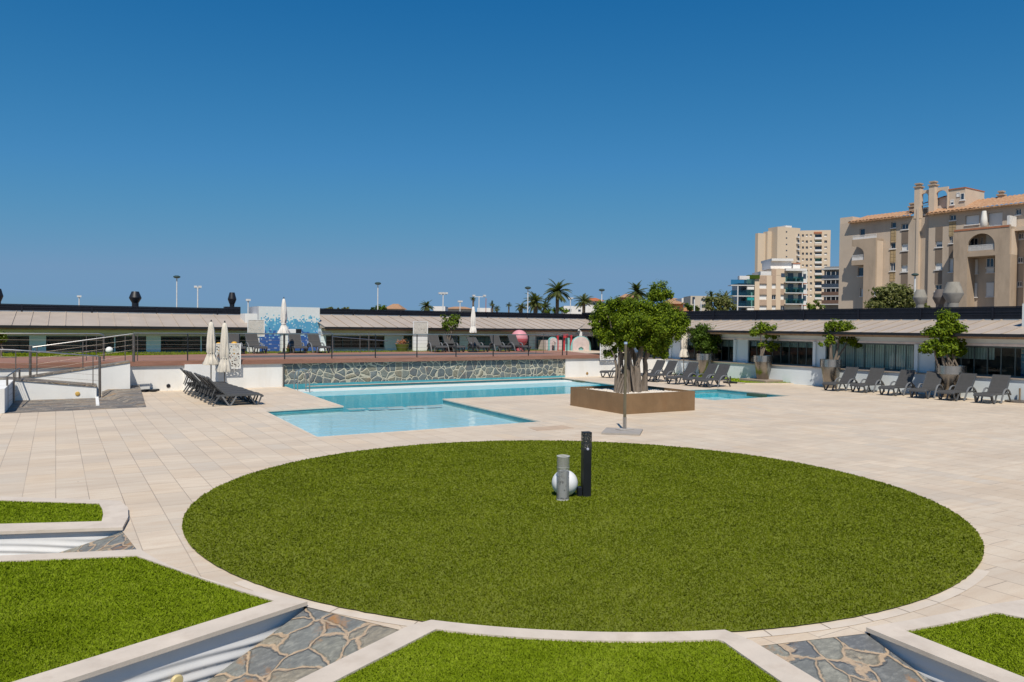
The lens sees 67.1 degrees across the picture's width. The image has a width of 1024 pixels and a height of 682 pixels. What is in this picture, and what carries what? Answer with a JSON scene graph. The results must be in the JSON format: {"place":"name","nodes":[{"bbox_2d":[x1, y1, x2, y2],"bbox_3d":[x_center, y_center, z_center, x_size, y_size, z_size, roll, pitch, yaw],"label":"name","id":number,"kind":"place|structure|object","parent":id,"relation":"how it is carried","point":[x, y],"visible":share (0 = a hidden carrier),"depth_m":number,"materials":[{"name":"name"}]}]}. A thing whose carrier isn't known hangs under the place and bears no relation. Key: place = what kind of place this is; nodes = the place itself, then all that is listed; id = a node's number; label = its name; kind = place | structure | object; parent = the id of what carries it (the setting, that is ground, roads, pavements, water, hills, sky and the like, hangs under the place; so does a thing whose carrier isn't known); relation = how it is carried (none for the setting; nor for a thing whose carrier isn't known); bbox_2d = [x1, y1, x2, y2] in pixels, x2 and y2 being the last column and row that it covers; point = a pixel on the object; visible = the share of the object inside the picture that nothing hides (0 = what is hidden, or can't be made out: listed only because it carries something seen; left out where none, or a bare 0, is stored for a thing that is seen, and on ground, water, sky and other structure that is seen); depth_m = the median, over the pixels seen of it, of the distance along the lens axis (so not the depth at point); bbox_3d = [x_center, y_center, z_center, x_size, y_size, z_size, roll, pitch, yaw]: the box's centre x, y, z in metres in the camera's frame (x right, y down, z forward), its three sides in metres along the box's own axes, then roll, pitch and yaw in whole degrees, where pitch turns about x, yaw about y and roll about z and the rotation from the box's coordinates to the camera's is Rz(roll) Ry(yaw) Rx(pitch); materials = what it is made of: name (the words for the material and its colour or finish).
{"place":"outdoors","nodes":[
{"label":"outdoors","id":0,"kind":"place"},
{"bbox_2d":[59,532,135,552],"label":"channel paving","id":1,"kind":"structure","parent":0,"point":[119,541],"depth_m":9.86,"materials":[{"name":"stone"}]},
{"bbox_2d":[207,607,397,681],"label":"channel paving","id":2,"kind":"structure","parent":0,"point":[305,642],"depth_m":6.93,"materials":[{"name":"stone"}]},
{"bbox_2d":[122,350,637,355],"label":"terrace","id":3,"kind":"structure","parent":0,"point":[593,351],"depth_m":49.79,"materials":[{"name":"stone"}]},
{"bbox_2d":[0,310,250,352],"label":"pavilion","id":4,"kind":"structure","parent":3,"relation":"on","point":[106,324],"depth_m":40.36,"materials":[{"name":"beige concrete"}]},
{"bbox_2d":[46,336,113,352],"bbox_3d":[-21.747,0.171,38.910,3.052,0.865,0.220,0,1,-30],"label":"window","id":5,"kind":"structure","parent":4,"relation":"in","point":[80,344],"depth_m":38.79,"materials":[{"name":"black glass"}]},
{"bbox_2d":[0,304,239,314],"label":"roof screen fence","id":6,"kind":"object","parent":4,"relation":"on","point":[79,308],"visible":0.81,"depth_m":42.27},
{"bbox_2d":[247,337,258,351],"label":"white post","id":7,"kind":"object","parent":3,"relation":"on","point":[253,348],"visible":0.14,"depth_m":41.92,"materials":[{"name":"paint"}]},
{"bbox_2d":[247,319,264,336],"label":"perforated screen","id":8,"kind":"object","parent":7,"relation":"attached to","point":[254,325],"visible":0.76,"depth_m":42.00,"materials":[{"name":"white paint"}]},
{"bbox_2d":[2,349,540,356],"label":"raised terrace deck","id":9,"kind":"structure","parent":3,"relation":"on","point":[25,354],"depth_m":38.24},
{"bbox_2d":[249,306,319,351],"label":"mosaic wall","id":10,"kind":"structure","parent":3,"relation":"on","point":[305,319],"depth_m":44.55,"materials":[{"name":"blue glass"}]},
{"bbox_2d":[0,350,599,367],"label":"timber deck","id":11,"kind":"structure","parent":3,"relation":"on","point":[251,358],"depth_m":36.25,"materials":[{"name":"wood"}]},
{"bbox_2d":[0,333,137,360],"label":"deck railing","id":12,"kind":"object","parent":11,"relation":"on","point":[103,356],"visible":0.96,"depth_m":30.03,"materials":[{"name":"metal"}]},
{"bbox_2d":[244,334,267,353],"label":"sun lounger","id":13,"kind":"object","parent":11,"relation":"on","point":[255,345],"visible":0.87,"depth_m":40.86,"materials":[{"name":"plastic"}]},
{"bbox_2d":[277,297,289,353],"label":"closed parasol","id":14,"kind":"object","parent":11,"relation":"on","point":[283,326],"visible":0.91,"depth_m":40.45,"materials":[{"name":"fabric"}]},
{"bbox_2d":[287,334,306,352],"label":"sun lounger","id":15,"kind":"object","parent":11,"relation":"on","point":[295,344],"visible":0.93,"depth_m":42.03,"materials":[{"name":"plastic"}]},
{"bbox_2d":[307,334,330,352],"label":"sun lounger","id":16,"kind":"object","parent":11,"relation":"on","point":[315,344],"visible":0.84,"depth_m":42.49,"materials":[{"name":"plastic"}]},
{"bbox_2d":[133,333,567,360],"bbox_3d":[-6.014,0.252,36.656,21.652,1.196,0.050,0,1,-33],"label":"deck railing","id":17,"kind":"object","parent":11,"relation":"on","point":[455,350],"visible":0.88,"depth_m":35.38,"materials":[{"name":"metal"}]},
{"bbox_2d":[427,335,446,351],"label":"sun lounger","id":18,"kind":"object","parent":11,"relation":"on","point":[433,340],"visible":0.94,"depth_m":46.08,"materials":[{"name":"plastic"}]},
{"bbox_2d":[444,343,453,351],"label":"plant pot","id":19,"kind":"object","parent":11,"relation":"on","point":[450,348],"visible":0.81,"depth_m":46.50,"materials":[{"name":"grey metal"}]},
{"bbox_2d":[440,314,461,340],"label":"potted shrub","id":20,"kind":"object","parent":19,"relation":"in","point":[453,321],"visible":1,"depth_m":46.62,"materials":[{"name":"green plant"}]},
{"bbox_2d":[412,336,427,350],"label":"white post","id":21,"kind":"object","parent":3,"relation":"on","point":[422,342],"visible":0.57,"depth_m":46.80,"materials":[{"name":"paint"}]},
{"bbox_2d":[413,321,427,333],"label":"perforated screen","id":22,"kind":"object","parent":21,"relation":"on","point":[420,325],"visible":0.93,"depth_m":46.74,"materials":[{"name":"white paint"}]},
{"bbox_2d":[318,314,588,350],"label":"pavilion","id":23,"kind":"structure","parent":3,"relation":"on","point":[363,324],"depth_m":49.10,"materials":[{"name":"beige concrete"}]},
{"bbox_2d":[326,335,384,348],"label":"window","id":24,"kind":"structure","parent":23,"relation":"in","point":[326,335],"depth_m":46.00,"materials":[{"name":"black glass"}]},
{"bbox_2d":[320,308,585,318],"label":"roof screen fence","id":25,"kind":"object","parent":23,"relation":"on","point":[434,313],"visible":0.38,"depth_m":51.98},
{"bbox_2d":[538,334,590,350],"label":"playhouse","id":26,"kind":"object","parent":3,"relation":"on","point":[580,343],"visible":0.97,"depth_m":51.68,"materials":[{"name":"white plastic"}]},
{"bbox_2d":[0,325,1023,645],"bbox_3d":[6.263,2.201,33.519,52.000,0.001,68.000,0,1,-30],"label":"terrace paving","id":27,"kind":"structure","parent":0,"point":[160,464],"depth_m":18.21,"materials":[{"name":"tile"}]},
{"bbox_2d":[0,496,127,554],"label":"planting bed","id":28,"kind":"object","parent":27,"relation":"on","point":[33,538],"visible":0.18,"depth_m":10.11,"materials":[{"name":"stone"}]},
{"bbox_2d":[0,501,102,523],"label":"grass lawn","id":29,"kind":"structure","parent":28,"relation":"on","point":[25,512],"depth_m":10.95,"materials":[{"name":"plant"}]},
{"bbox_2d":[0,360,129,413],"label":"access ramp","id":30,"kind":"structure","parent":27,"relation":"on","point":[59,385],"depth_m":27.83,"materials":[{"name":"paint"}]},
{"bbox_2d":[0,349,100,396],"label":"ramp railing","id":31,"kind":"object","parent":30,"relation":"attached to","point":[99,373],"visible":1,"depth_m":27.68,"materials":[{"name":"metal"}]},
{"bbox_2d":[29,333,134,375],"bbox_3d":[-16.005,0.496,28.825,3.470,1.572,0.100,0,1,-30],"label":"ramp railing","id":32,"kind":"object","parent":30,"relation":"on","point":[133,354],"visible":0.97,"depth_m":28.79,"materials":[{"name":"metal"}]},
{"bbox_2d":[2,385,145,413],"bbox_3d":[-15.046,1.960,26.874,4.180,0.254,6.700,0,1,-30],"label":"slate landing","id":33,"kind":"object","parent":27,"relation":"on","point":[132,397],"visible":0.86,"depth_m":26.10,"materials":[{"name":"stone"}]},
{"bbox_2d":[0,364,282,390],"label":"retaining wall","id":34,"kind":"structure","parent":27,"relation":"on","point":[244,376],"depth_m":31.61,"materials":[{"name":"paint"}]},
{"bbox_2d":[184,364,217,389],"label":"wall panel","id":35,"kind":"structure","parent":34,"relation":"attached to","point":[202,369],"depth_m":31.95,"materials":[{"name":"white paint"}]},
{"bbox_2d":[215,343,240,368],"bbox_3d":[-11.950,0.637,32.479,1.037,1.062,0.034,0,1,-33],"label":"perforated screen","id":36,"kind":"object","parent":35,"relation":"attached to","point":[236,350],"visible":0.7,"depth_m":32.61,"materials":[{"name":"white paint"}]},
{"bbox_2d":[0,549,307,681],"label":"planting bed","id":37,"kind":"object","parent":27,"relation":"on","point":[205,651],"visible":0.3,"depth_m":6.73,"materials":[{"name":"concrete"}]},
{"bbox_2d":[0,556,270,681],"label":"grass lawn","id":38,"kind":"structure","parent":37,"relation":"on","point":[54,613],"depth_m":7.36,"materials":[{"name":"plant"}]},
{"bbox_2d":[202,320,218,379],"bbox_3d":[-12.251,0.583,31.381,0.654,2.915,0.650,0,1,-30],"label":"closed parasol","id":39,"kind":"object","parent":27,"relation":"on","point":[211,359],"visible":0.86,"depth_m":31.27,"materials":[{"name":"fabric"}]},
{"bbox_2d":[217,321,231,382],"bbox_3d":[-11.532,0.615,30.965,0.600,2.882,0.591,0,1,-30],"label":"closed parasol","id":40,"kind":"object","parent":27,"relation":"on","point":[224,365],"visible":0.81,"depth_m":30.86,"materials":[{"name":"fabric"}]},
{"bbox_2d":[201,375,255,404],"bbox_3d":[-9.820,1.673,26.826,1.779,0.967,0.730,0,1,-31],"label":"sun lounger","id":41,"kind":"object","parent":27,"relation":"on","point":[211,385],"visible":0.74,"depth_m":26.67,"materials":[{"name":"grey plastic"}]},
{"bbox_2d":[206,376,263,405],"bbox_3d":[-9.402,1.690,26.192,1.779,0.967,0.730,0,1,-28],"label":"sun lounger","id":42,"kind":"object","parent":27,"relation":"on","point":[223,394],"visible":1,"depth_m":26.11,"materials":[{"name":"plastic"}]},
{"bbox_2d":[284,359,564,383],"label":"rubble stone wall","id":43,"kind":"structure","parent":27,"relation":"on","point":[369,371],"depth_m":37.66,"materials":[{"name":"stone"}]},
{"bbox_2d":[284,375,564,388],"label":"waterline tiles","id":44,"kind":"object","parent":43,"relation":"attached to","point":[315,384],"visible":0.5,"depth_m":36.69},
{"bbox_2d":[269,378,778,421],"bbox_3d":[0.161,3.044,31.293,20.850,1.665,16.680,0,1,-30],"label":"pool basin","id":45,"kind":"object","parent":27,"relation":"in","point":[483,409],"visible":0.09,"depth_m":34.57,"materials":[{"name":"tile"}]},
{"bbox_2d":[295,380,598,396],"bbox_3d":[-2.525,2.551,36.133,15.147,0.814,3.493,0,1,-33],"label":"pool ledge","id":46,"kind":"object","parent":45,"relation":"on","point":[413,388],"visible":0.35,"depth_m":35.38,"materials":[{"name":"tile"}]},
{"bbox_2d":[265,377,789,436],"bbox_3d":[0.170,2.193,31.277,20.890,0.040,16.720,0,1,-30],"label":"pool coping","id":47,"kind":"object","parent":45,"relation":"on","point":[268,411],"visible":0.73,"depth_m":29.87,"materials":[{"name":"stone"}]},
{"bbox_2d":[523,291,546,312],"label":"palm tree","id":48,"kind":"object","parent":27,"relation":"on","point":[534,303],"visible":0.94,"depth_m":139.56,"materials":[{"name":"green plant"}]},
{"bbox_2d":[543,279,571,312],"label":"palm tree","id":49,"kind":"object","parent":27,"relation":"on","point":[558,286],"visible":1,"depth_m":139.28,"materials":[{"name":"green plant"}]},
{"bbox_2d":[295,620,819,681],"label":"planting bed","id":50,"kind":"object","parent":27,"relation":"on","point":[777,668],"visible":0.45,"depth_m":6.66,"materials":[{"name":"concrete"}]},
{"bbox_2d":[336,629,779,681],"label":"grass lawn","id":51,"kind":"structure","parent":50,"relation":"on","point":[439,656],"depth_m":6.24,"materials":[{"name":"plant"}]},
{"bbox_2d":[565,358,598,376],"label":"retaining wall","id":52,"kind":"structure","parent":27,"relation":"on","point":[578,367],"depth_m":43.12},
{"bbox_2d":[601,342,642,435],"bbox_3d":[2.929,1.216,20.310,0.987,2.376,1.100,1,1,14],"label":"pole stand","id":53,"kind":"object","parent":27,"relation":"on","point":[624,430],"visible":1,"depth_m":20.51,"materials":[{"name":"grey metal"}]},
{"bbox_2d":[599,359,665,375],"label":"retaining wall","id":54,"kind":"structure","parent":27,"relation":"on","point":[606,364],"depth_m":44.40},
{"bbox_2d":[570,385,694,413],"bbox_3d":[4.110,1.978,26.608,2.970,0.655,3.080,0,1,-30],"label":"steel planter","id":55,"kind":"object","parent":27,"relation":"on","point":[636,403],"visible":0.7,"depth_m":25.49,"materials":[{"name":"brown metal"}]},
{"bbox_2d":[590,388,679,393],"bbox_3d":[4.112,1.752,26.604,2.900,0.130,3.010,0,1,-30],"label":"pebble bed","id":56,"kind":"object","parent":55,"relation":"in","point":[650,390],"visible":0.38,"depth_m":26.78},
{"bbox_2d":[588,279,690,392],"bbox_3d":[4.428,-0.157,26.705,3.309,3.978,2.605,0,1,-30],"label":"bonsai tree","id":57,"kind":"object","parent":56,"relation":"on","point":[648,321],"visible":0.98,"depth_m":26.33,"materials":[{"name":"green plant"}]},
{"bbox_2d":[625,280,648,299],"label":"palm tree","id":58,"kind":"object","parent":27,"relation":"on","point":[638,292],"visible":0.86,"depth_m":119.31,"materials":[{"name":"green plant"}]},
{"bbox_2d":[648,360,677,381],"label":"sun lounger","id":59,"kind":"object","parent":27,"relation":"on","point":[669,370],"visible":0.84,"depth_m":40.03,"materials":[{"name":"plastic"}]},
{"bbox_2d":[665,362,698,384],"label":"sun lounger","id":60,"kind":"object","parent":27,"relation":"on","point":[690,370],"visible":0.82,"depth_m":38.50,"materials":[{"name":"plastic"}]},
{"bbox_2d":[683,296,708,310],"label":"villa","id":61,"kind":"object","parent":27,"relation":"on","point":[690,299],"visible":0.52,"depth_m":219.82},
{"bbox_2d":[682,363,717,385],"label":"sun lounger","id":62,"kind":"object","parent":27,"relation":"on","point":[710,369],"visible":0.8,"depth_m":37.54,"materials":[{"name":"plastic"}]},
{"bbox_2d":[696,364,730,387],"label":"sun lounger","id":63,"kind":"object","parent":27,"relation":"on","point":[721,372],"visible":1,"depth_m":36.83,"materials":[{"name":"plastic"}]},
{"bbox_2d":[702,289,736,311],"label":"leafy tree","id":64,"kind":"object","parent":27,"relation":"on","point":[718,303],"visible":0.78,"depth_m":119.45,"materials":[{"name":"green plant"}]},
{"bbox_2d":[677,374,792,383],"bbox_3d":[11.332,2.070,42.261,2.850,0.050,8.400,0,1,-30],"label":"bank edge","id":65,"kind":"object","parent":27,"relation":"on","point":[758,383],"visible":0.28,"depth_m":39.02,"materials":[{"name":"stone"}]},
{"bbox_2d":[696,353,713,376],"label":"plant pot","id":66,"kind":"object","parent":65,"relation":"on","point":[704,360],"visible":0.71,"depth_m":43.24,"materials":[{"name":"metal"}]},
{"bbox_2d":[686,322,721,353],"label":"potted tree","id":67,"kind":"object","parent":66,"relation":"in","point":[701,341],"visible":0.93,"depth_m":43.33,"materials":[{"name":"green plant"}]},
{"bbox_2d":[739,378,782,382],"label":"tub plinth","id":68,"kind":"structure","parent":65,"relation":"on","point":[760,380],"depth_m":39.85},
{"bbox_2d":[753,355,772,378],"bbox_3d":[13.063,1.368,40.174,0.984,1.228,0.984,0,1,-30],"label":"plant pot","id":69,"kind":"object","parent":68,"relation":"on","point":[763,363],"visible":0.99,"depth_m":39.86,"materials":[{"name":"metal"}]},
{"bbox_2d":[749,320,780,355],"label":"potted tree","id":70,"kind":"object","parent":69,"relation":"in","point":[761,327],"visible":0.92,"depth_m":40.05,"materials":[{"name":"green plant"}]},
{"bbox_2d":[728,258,806,310],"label":"balcony flats","id":71,"kind":"structure","parent":27,"relation":"on","point":[777,284],"depth_m":215.02,"materials":[{"name":"paint"}]},
{"bbox_2d":[755,225,830,308],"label":"tower block","id":72,"kind":"structure","parent":27,"relation":"on","point":[809,250],"depth_m":367.16,"materials":[{"name":"beige paint"}]},
{"bbox_2d":[580,319,1023,377],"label":"pavilion","id":73,"kind":"structure","parent":27,"relation":"on","point":[994,346],"depth_m":36.44,"materials":[{"name":"paint"}]},
{"bbox_2d":[681,338,732,361],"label":"window","id":74,"kind":"structure","parent":73,"relation":"in","point":[725,342],"depth_m":43.67,"materials":[{"name":"black glass"}]},
{"bbox_2d":[749,340,813,366],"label":"window","id":75,"kind":"structure","parent":73,"relation":"in","point":[789,344],"depth_m":40.02,"materials":[{"name":"black glass"}]},
{"bbox_2d":[582,306,1021,320],"bbox_3d":[15.606,-1.373,42.537,0.120,0.737,37.326,0,1,-34],"label":"roof screen fence","id":76,"kind":"object","parent":73,"relation":"on","point":[1003,312],"visible":0.6,"depth_m":39.33,"materials":[{"name":"metal"}]},
{"bbox_2d":[826,342,913,370],"bbox_3d":[16.812,0.738,36.266,0.370,1.283,4.556,0,1,-34],"label":"window","id":77,"kind":"structure","parent":73,"relation":"in","point":[899,351],"depth_m":36.02,"materials":[{"name":"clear glass"}]},
{"bbox_2d":[936,345,1023,377],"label":"window","id":78,"kind":"structure","parent":73,"relation":"in","point":[983,352],"depth_m":32.11,"materials":[{"name":"black glass"}]},
{"bbox_2d":[599,356,1023,400],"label":"plinth wall","id":79,"kind":"structure","parent":27,"relation":"on","point":[803,375],"depth_m":38.09,"materials":[{"name":"paint"}]},
{"bbox_2d":[623,356,1023,379],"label":"wall coping","id":80,"kind":"object","parent":79,"relation":"on","point":[820,367],"depth_m":38.62,"materials":[{"name":"stone"}]},
{"bbox_2d":[821,266,838,308],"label":"terrace flats","id":81,"kind":"structure","parent":27,"relation":"on","point":[830,279],"depth_m":249.88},
{"bbox_2d":[820,359,841,387],"bbox_3d":[15.231,1.555,36.863,0.993,1.364,0.993,0,1,-30],"label":"plant pot","id":82,"kind":"object","parent":27,"relation":"on","point":[830,369],"visible":0.84,"depth_m":36.52,"materials":[{"name":"metal"}]},
{"bbox_2d":[818,318,863,359],"bbox_3d":[15.685,-0.064,36.778,2.184,2.091,0.935,1,1,-3],"label":"potted tree","id":83,"kind":"object","parent":82,"relation":"in","point":[840,326],"visible":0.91,"depth_m":36.73,"materials":[{"name":"green plant"}]},
{"bbox_2d":[822,367,858,390],"bbox_3d":[15.027,1.733,35.288,1.660,1.072,0.786,0,1,-29],"label":"sun lounger","id":84,"kind":"object","parent":27,"relation":"on","point":[848,376],"visible":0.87,"depth_m":35.39,"materials":[{"name":"plastic"}]},
{"bbox_2d":[850,368,884,392],"bbox_3d":[15.908,1.756,34.552,1.660,1.072,0.786,0,1,-34],"label":"sun lounger","id":85,"kind":"object","parent":27,"relation":"on","point":[874,376],"visible":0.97,"depth_m":34.69,"materials":[{"name":"plastic"}]},
{"bbox_2d":[864,282,915,307],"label":"leafy tree","id":86,"kind":"object","parent":27,"relation":"on","point":[894,295],"visible":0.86,"depth_m":87.31,"materials":[{"name":"green plant"}]},
{"bbox_2d":[878,369,915,395],"bbox_3d":[16.548,1.788,33.163,1.660,1.072,0.786,0,1,-32],"label":"sun lounger","id":87,"kind":"object","parent":27,"relation":"on","point":[904,378],"visible":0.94,"depth_m":33.30,"materials":[{"name":"plastic"}]},
{"bbox_2d":[909,371,943,398],"bbox_3d":[17.182,1.817,32.001,1.660,1.072,0.786,0,1,-39],"label":"sun lounger","id":88,"kind":"object","parent":27,"relation":"on","point":[932,381],"visible":0.93,"depth_m":32.19,"materials":[{"name":"plastic"}]},
{"bbox_2d":[838,181,1023,309],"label":"apartment block","id":89,"kind":"structure","parent":27,"relation":"on","point":[969,241],"depth_m":105.62,"materials":[{"name":"beige paint"}]},
{"bbox_2d":[989,212,1002,225],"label":"window","id":90,"kind":"structure","parent":89,"relation":"in","point":[995,219],"depth_m":100.00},
{"bbox_2d":[866,599,1023,681],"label":"planting bed","id":91,"kind":"object","parent":27,"relation":"on","point":[931,661],"visible":0.55,"depth_m":6.65,"materials":[{"name":"concrete"}]},
{"bbox_2d":[905,613,1023,676],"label":"grass lawn","id":92,"kind":"structure","parent":91,"relation":"on","point":[997,640],"depth_m":6.82,"materials":[{"name":"plant"}]},
{"bbox_2d":[936,365,966,397],"bbox_3d":[18.358,1.691,32.270,1.133,1.328,1.133,0,1,-30],"label":"plant pot","id":93,"kind":"object","parent":27,"relation":"on","point":[949,375],"visible":0.75,"depth_m":31.89,"materials":[{"name":"concrete"}]},
{"bbox_2d":[918,307,968,367],"bbox_3d":[18.018,-0.151,32.235,2.013,2.570,0.939,1,1,-4],"label":"potted tree","id":94,"kind":"object","parent":93,"relation":"in","point":[946,344],"visible":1,"depth_m":32.09,"materials":[{"name":"green plant"}]},
{"bbox_2d":[937,373,976,400],"bbox_3d":[17.900,1.842,31.035,1.660,1.072,0.786,0,1,-30],"label":"sun lounger","id":95,"kind":"object","parent":27,"relation":"on","point":[965,382],"visible":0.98,"depth_m":31.13,"materials":[{"name":"plastic"}]},
{"bbox_2d":[973,374,1011,403],"bbox_3d":[18.683,1.869,30.014,1.660,1.072,0.786,0,1,-36],"label":"sun lounger","id":96,"kind":"object","parent":27,"relation":"on","point":[999,385],"visible":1,"depth_m":30.20,"materials":[{"name":"plastic"}]},
{"bbox_2d":[0,0,1023,313],"label":"sky","id":97,"kind":"structure","parent":0,"point":[307,153],"materials":[{"name":"blue"}]},
{"bbox_2d":[273,379,774,436],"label":"pool water","id":98,"kind":"structure","parent":0,"point":[371,413],"depth_m":25.33,"materials":[{"name":"liquid"}]},
{"bbox_2d":[182,440,984,631],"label":"round lawn","id":99,"kind":"structure","parent":0,"point":[652,538],"depth_m":10.01,"materials":[{"name":"plant"}]},
{"bbox_2d":[556,455,569,500],"bbox_3d":[0.808,2.164,12.227,0.208,0.700,0.208,0,1,-30],"label":"tube light","id":100,"kind":"object","parent":99,"relation":"on","point":[562,487],"visible":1,"depth_m":12.16,"materials":[{"name":"silver metal"}]},
{"bbox_2d":[552,470,577,495],"bbox_3d":[0.857,2.301,12.530,0.424,0.417,0.424,0,1,-30],"label":"globe light","id":101,"kind":"object","parent":99,"relation":"on","point":[572,484],"visible":0.49,"depth_m":12.40,"materials":[{"name":"white plastic"}]},
{"bbox_2d":[576,431,591,496],"bbox_3d":[1.167,2.002,12.503,0.218,1.062,0.150,0,1,-14],"label":"bollard light","id":102,"kind":"object","parent":99,"relation":"on","point":[583,489],"visible":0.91,"depth_m":12.46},
{"bbox_2d":[235,569,989,637],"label":"ring paving","id":103,"kind":"structure","parent":0,"point":[976,576],"depth_m":7.44,"materials":[{"name":"stone"}]},
{"bbox_2d":[762,634,930,681],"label":"channel paving","id":104,"kind":"structure","parent":0,"point":[860,658],"depth_m":6.62,"materials":[{"name":"stone"}]},
{"bbox_2d":[913,289,927,307],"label":"roof vent","id":105,"kind":"object","parent":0,"point":[920,297],"visible":0.88,"depth_m":45.73,"materials":[{"name":"concrete"}]},
{"bbox_2d":[942,282,963,306],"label":"roof vent","id":106,"kind":"object","parent":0,"point":[953,293],"visible":0.89,"depth_m":44.63,"materials":[{"name":"concrete"}]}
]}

